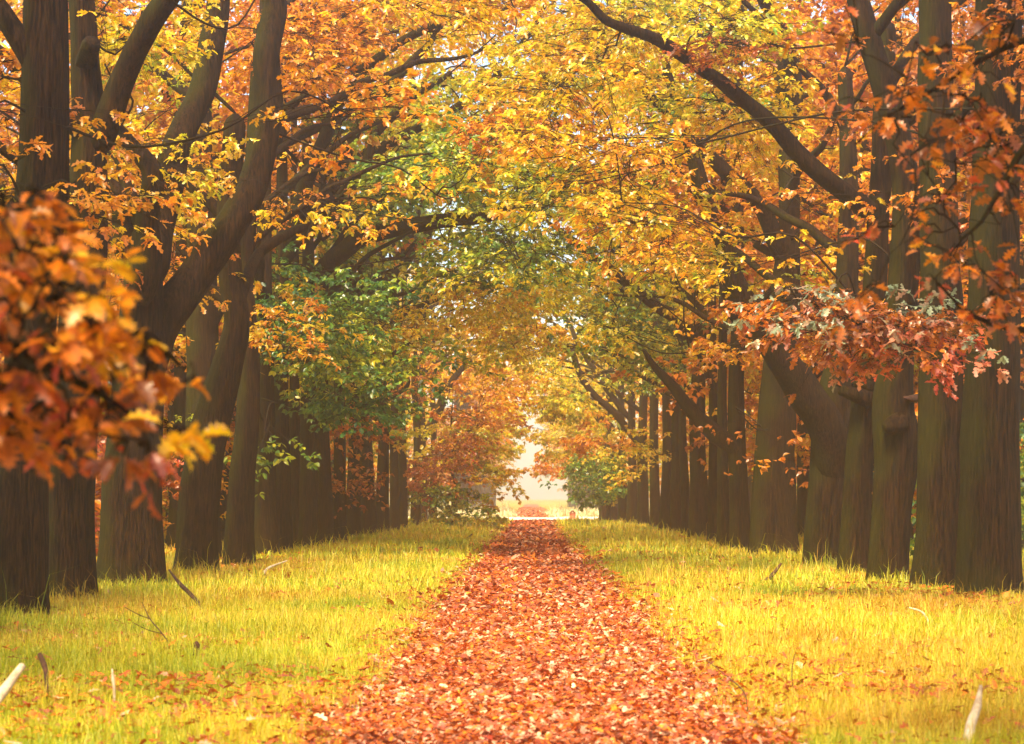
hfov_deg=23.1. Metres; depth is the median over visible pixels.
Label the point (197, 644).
branch
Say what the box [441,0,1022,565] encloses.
oak tree
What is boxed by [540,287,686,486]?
woodland tree
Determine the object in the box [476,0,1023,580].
oak tree
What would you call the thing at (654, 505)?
oak tree
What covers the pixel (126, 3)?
woodland tree
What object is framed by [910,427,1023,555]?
shrub
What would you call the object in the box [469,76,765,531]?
oak tree
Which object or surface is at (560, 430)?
oak tree
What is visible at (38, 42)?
oak tree
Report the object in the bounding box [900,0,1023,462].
woodland tree
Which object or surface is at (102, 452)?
shrub
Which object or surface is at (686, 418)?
undergrowth
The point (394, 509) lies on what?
oak tree
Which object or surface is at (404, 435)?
oak tree
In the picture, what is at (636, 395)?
woodland tree
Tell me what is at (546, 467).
oak tree
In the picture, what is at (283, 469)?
oak tree
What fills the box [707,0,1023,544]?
woodland tree
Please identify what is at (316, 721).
fallen leaves
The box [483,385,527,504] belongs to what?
oak tree
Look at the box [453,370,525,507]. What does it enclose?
oak tree
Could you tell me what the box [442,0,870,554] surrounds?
oak tree
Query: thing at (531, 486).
sky
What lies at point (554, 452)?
oak tree
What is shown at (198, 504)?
oak tree
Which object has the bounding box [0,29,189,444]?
woodland tree
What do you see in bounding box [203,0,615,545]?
oak tree
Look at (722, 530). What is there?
oak tree
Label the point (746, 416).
woodland tree
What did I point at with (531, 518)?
sandy track
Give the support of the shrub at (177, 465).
on the ground at (514, 504)
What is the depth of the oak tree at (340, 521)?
79.90 m
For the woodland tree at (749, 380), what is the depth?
83.38 m
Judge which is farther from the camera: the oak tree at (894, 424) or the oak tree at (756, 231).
the oak tree at (756, 231)
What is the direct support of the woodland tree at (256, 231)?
on the ground at (514, 504)
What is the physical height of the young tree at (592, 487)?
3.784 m
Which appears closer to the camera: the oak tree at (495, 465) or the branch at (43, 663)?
the branch at (43, 663)
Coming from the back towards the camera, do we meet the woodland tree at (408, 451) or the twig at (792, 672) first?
the woodland tree at (408, 451)
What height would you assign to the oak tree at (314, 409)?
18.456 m
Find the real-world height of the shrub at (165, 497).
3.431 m
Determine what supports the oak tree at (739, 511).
on the ground at (514, 504)
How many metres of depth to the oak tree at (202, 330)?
60.03 m
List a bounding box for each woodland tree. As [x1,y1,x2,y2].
[0,0,182,446]
[0,0,234,432]
[0,2,169,383]
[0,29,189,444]
[0,66,145,275]
[57,0,406,543]
[107,57,173,430]
[113,0,447,480]
[140,82,317,428]
[297,149,377,453]
[314,250,409,468]
[345,249,432,478]
[346,271,465,480]
[372,301,470,510]
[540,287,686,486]
[592,258,745,496]
[596,306,746,485]
[609,0,962,466]
[625,17,913,536]
[627,286,796,502]
[659,85,856,482]
[671,54,891,453]
[686,199,757,466]
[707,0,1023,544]
[727,11,962,528]
[743,2,1023,548]
[788,0,974,422]
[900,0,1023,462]
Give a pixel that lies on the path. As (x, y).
(536, 505)
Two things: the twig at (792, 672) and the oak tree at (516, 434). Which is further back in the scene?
the oak tree at (516, 434)
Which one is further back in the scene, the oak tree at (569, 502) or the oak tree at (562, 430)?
the oak tree at (569, 502)
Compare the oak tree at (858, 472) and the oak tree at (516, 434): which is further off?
the oak tree at (516, 434)
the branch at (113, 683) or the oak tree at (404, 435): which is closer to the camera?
the branch at (113, 683)
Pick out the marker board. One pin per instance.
(572, 513)
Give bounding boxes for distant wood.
[375,462,689,501]
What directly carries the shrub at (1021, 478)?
on the ground at (514, 504)
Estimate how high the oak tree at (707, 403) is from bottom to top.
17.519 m
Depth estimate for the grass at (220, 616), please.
26.28 m
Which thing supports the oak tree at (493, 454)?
on the ground at (514, 504)
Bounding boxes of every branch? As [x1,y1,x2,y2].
[0,663,24,702]
[38,652,47,703]
[111,669,115,699]
[168,569,202,608]
[193,641,199,658]
[264,560,286,573]
[764,563,781,580]
[963,685,982,743]
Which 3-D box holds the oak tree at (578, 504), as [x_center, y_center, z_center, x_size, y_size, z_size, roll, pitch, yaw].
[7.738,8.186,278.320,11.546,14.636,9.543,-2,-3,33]
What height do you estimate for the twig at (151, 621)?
0.548 m
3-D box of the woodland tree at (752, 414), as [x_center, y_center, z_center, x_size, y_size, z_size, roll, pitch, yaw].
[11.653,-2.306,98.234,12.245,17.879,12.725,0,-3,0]
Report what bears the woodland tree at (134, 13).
on the ground at (514, 504)
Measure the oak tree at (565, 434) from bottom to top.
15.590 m
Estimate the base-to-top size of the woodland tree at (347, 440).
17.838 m
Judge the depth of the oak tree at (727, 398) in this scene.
123.34 m
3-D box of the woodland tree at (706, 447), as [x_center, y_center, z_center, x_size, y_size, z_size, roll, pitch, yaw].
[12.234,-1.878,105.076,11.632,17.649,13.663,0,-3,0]
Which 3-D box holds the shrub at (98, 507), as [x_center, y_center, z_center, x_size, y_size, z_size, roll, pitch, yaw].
[-9.922,2.454,44.932,7.149,3.185,5.120,0,-3,0]
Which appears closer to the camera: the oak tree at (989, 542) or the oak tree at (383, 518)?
the oak tree at (989, 542)
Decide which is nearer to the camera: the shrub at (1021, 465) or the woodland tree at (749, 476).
the shrub at (1021, 465)
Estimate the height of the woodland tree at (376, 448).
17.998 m
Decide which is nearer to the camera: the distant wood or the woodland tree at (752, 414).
the woodland tree at (752, 414)
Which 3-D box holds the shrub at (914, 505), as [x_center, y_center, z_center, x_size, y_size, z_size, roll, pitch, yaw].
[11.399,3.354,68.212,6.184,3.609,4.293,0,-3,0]
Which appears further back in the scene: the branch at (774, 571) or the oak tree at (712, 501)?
the oak tree at (712, 501)
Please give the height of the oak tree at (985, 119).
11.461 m
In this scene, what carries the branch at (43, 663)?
on the ground at (514, 504)
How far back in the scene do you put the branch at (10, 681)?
17.72 m
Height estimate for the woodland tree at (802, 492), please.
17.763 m
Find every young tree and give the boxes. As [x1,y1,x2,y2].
[389,375,539,527]
[562,461,649,520]
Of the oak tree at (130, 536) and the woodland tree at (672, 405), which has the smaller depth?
the oak tree at (130, 536)
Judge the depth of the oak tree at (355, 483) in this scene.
84.67 m
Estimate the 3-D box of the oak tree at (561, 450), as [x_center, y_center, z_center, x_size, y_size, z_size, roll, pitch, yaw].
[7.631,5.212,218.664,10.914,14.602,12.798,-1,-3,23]
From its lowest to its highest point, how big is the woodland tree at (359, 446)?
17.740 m
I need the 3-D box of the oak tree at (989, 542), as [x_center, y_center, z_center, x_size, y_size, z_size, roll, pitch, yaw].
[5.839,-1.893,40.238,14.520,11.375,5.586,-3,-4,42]
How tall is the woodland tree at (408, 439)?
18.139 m
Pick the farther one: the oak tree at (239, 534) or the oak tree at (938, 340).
the oak tree at (239, 534)
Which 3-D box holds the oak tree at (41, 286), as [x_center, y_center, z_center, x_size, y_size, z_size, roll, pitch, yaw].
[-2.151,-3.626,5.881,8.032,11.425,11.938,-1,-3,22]
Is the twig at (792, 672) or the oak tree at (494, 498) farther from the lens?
the oak tree at (494, 498)
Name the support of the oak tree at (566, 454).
on the ground at (514, 504)
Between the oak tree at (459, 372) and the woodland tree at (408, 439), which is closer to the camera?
the oak tree at (459, 372)
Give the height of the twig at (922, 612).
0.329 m
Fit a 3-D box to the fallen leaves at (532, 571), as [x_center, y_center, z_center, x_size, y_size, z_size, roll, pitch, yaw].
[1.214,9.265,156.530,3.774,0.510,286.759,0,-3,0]
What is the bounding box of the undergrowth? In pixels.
[64,220,1023,540]
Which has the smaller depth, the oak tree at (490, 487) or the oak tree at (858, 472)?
the oak tree at (858, 472)
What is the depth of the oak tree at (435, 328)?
84.44 m
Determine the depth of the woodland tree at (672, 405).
74.24 m
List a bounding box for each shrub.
[95,430,165,560]
[95,432,169,556]
[95,442,183,538]
[96,453,230,537]
[873,420,1023,578]
[873,471,916,527]
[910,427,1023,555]
[1020,444,1023,554]
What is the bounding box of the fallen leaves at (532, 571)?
[277,507,811,743]
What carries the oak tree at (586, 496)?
on the ground at (514, 504)
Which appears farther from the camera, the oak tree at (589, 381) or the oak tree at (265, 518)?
the oak tree at (589, 381)
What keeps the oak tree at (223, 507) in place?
on the ground at (514, 504)
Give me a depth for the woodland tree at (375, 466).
132.18 m
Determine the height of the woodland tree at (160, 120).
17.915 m
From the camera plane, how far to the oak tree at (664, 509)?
102.83 m
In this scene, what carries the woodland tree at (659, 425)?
on the ground at (514, 504)
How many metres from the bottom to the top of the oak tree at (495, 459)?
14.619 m
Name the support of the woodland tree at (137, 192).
on the ground at (514, 504)
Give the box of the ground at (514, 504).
[1,500,1021,743]
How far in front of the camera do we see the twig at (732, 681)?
18.40 m
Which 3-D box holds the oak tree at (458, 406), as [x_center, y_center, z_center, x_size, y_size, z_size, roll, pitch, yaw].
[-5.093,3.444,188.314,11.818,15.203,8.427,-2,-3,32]
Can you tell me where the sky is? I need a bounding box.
[0,0,971,499]
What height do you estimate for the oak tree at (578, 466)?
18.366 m
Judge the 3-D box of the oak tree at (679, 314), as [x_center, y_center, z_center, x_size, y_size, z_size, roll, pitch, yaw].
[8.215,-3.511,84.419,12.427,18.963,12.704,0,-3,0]
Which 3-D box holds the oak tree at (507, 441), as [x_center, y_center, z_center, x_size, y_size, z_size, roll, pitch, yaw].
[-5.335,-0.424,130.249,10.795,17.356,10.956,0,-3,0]
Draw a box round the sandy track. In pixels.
[408,516,597,519]
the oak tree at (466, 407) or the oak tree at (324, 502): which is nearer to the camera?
the oak tree at (324, 502)
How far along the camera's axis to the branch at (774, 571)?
42.72 m
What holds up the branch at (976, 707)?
on the ground at (514, 504)
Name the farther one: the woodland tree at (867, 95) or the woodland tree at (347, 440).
the woodland tree at (347, 440)
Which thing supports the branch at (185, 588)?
on the ground at (514, 504)
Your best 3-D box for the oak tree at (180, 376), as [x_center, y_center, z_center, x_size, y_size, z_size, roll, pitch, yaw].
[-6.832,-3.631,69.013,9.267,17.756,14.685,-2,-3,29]
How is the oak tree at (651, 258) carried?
on the ground at (514, 504)
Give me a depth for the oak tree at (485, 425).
203.04 m
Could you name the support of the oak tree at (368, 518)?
on the ground at (514, 504)
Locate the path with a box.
[346,504,741,743]
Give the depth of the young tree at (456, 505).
111.24 m
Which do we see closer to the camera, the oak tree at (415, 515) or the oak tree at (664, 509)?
the oak tree at (664, 509)
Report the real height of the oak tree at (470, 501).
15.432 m
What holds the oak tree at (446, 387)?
on the ground at (514, 504)
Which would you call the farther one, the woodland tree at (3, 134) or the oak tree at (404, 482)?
the oak tree at (404, 482)
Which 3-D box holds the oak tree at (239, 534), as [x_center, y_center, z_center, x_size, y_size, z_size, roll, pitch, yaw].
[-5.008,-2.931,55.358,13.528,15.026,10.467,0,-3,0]
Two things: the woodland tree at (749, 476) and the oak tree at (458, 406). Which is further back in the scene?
the oak tree at (458, 406)
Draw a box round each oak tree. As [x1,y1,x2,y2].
[0,0,445,559]
[0,0,497,548]
[0,0,552,618]
[0,0,567,586]
[0,0,706,600]
[0,178,231,519]
[10,0,688,572]
[99,0,587,565]
[119,15,487,540]
[151,0,603,546]
[164,0,662,545]
[167,0,588,551]
[175,0,618,554]
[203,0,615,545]
[221,75,426,454]
[241,3,481,392]
[244,8,577,541]
[290,131,550,527]
[300,8,562,534]
[313,1,573,537]
[313,137,473,443]
[328,11,579,532]
[329,251,470,493]
[330,67,558,530]
[346,210,512,466]
[372,204,536,519]
[373,197,532,525]
[388,205,583,521]
[406,334,538,505]
[408,315,510,511]
[409,363,520,504]
[423,0,825,546]
[427,391,511,475]
[432,0,761,536]
[437,346,551,477]
[438,338,537,507]
[439,387,513,506]
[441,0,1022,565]
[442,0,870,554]
[446,0,1023,588]
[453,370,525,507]
[454,0,838,541]
[459,238,717,525]
[462,0,1023,572]
[465,0,917,549]
[467,235,617,519]
[468,238,661,522]
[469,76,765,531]
[470,231,688,520]
[474,3,756,533]
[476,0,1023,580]
[479,0,1023,596]
[479,131,745,529]
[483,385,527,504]
[489,385,506,505]
[490,285,661,520]
[491,413,552,505]
[502,144,758,526]
[520,323,639,450]
[530,397,582,508]
[532,415,574,506]
[533,354,636,508]
[535,379,617,503]
[536,384,635,508]
[537,365,580,474]
[539,353,637,462]
[541,344,617,471]
[546,356,627,472]
[561,2,918,509]
[577,0,914,408]
[584,52,812,348]
[600,274,729,509]
[629,181,761,515]
[781,0,1023,344]
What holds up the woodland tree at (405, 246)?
on the ground at (514, 504)
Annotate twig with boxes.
[125,602,169,645]
[706,660,747,710]
[791,654,794,696]
[909,607,928,622]
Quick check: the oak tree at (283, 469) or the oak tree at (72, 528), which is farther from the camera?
the oak tree at (283, 469)
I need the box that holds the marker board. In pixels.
[569,510,575,517]
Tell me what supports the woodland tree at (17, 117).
on the ground at (514, 504)
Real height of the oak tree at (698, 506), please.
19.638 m
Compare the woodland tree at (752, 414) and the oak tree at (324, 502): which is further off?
the woodland tree at (752, 414)
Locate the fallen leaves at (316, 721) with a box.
[0,526,1023,743]
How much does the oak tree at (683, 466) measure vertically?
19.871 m
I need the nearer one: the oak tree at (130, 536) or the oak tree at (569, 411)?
the oak tree at (130, 536)
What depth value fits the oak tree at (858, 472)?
46.26 m
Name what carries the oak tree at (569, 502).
on the ground at (514, 504)
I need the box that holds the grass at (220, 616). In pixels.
[0,498,1023,743]
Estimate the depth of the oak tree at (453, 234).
106.30 m
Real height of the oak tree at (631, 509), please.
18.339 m
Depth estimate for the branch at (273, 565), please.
47.23 m
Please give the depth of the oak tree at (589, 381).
192.76 m
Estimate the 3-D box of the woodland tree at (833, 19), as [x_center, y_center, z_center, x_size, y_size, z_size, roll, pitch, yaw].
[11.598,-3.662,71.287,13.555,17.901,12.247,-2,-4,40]
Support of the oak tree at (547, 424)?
on the ground at (514, 504)

